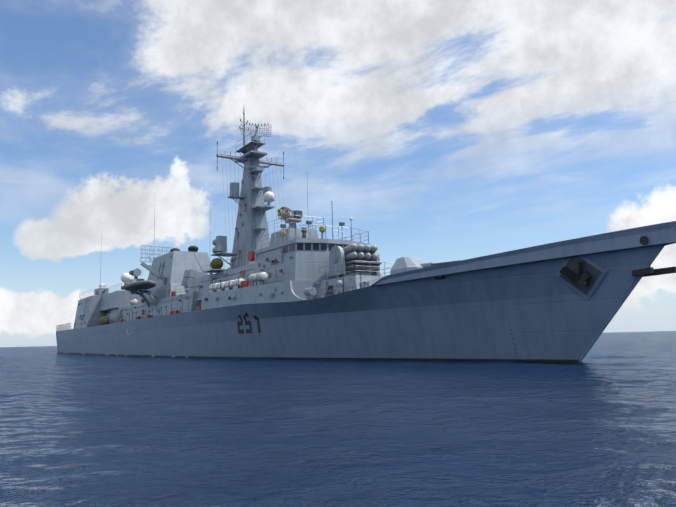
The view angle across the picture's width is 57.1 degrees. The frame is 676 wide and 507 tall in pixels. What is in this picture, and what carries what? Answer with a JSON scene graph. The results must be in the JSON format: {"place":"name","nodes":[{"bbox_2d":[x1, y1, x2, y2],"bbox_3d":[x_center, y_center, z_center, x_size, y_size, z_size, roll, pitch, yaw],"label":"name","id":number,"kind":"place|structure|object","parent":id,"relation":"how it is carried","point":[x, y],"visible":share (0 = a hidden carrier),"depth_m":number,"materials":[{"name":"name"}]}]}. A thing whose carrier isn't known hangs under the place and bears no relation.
{"place":"outdoors","nodes":[
{"label":"outdoors","id":0,"kind":"place"},
{"bbox_2d":[0,336,675,506],"bbox_3d":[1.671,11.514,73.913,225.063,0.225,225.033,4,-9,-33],"label":"sea","id":1,"kind":"structure","parent":0,"point":[596,427],"depth_m":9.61,"materials":[{"name":"liquid"}]},
{"bbox_2d":[56,109,675,361],"bbox_3d":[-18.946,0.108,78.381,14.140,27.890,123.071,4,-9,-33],"label":"frigate","id":2,"kind":"object","parent":1,"relation":"on","point":[292,291],"visible":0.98,"depth_m":42.98,"materials":[{"name":"grey metal"}]},
{"bbox_2d":[0,0,675,346],"label":"sky","id":3,"kind":"structure","parent":0,"point":[445,130],"materials":[{"name":"blue"}]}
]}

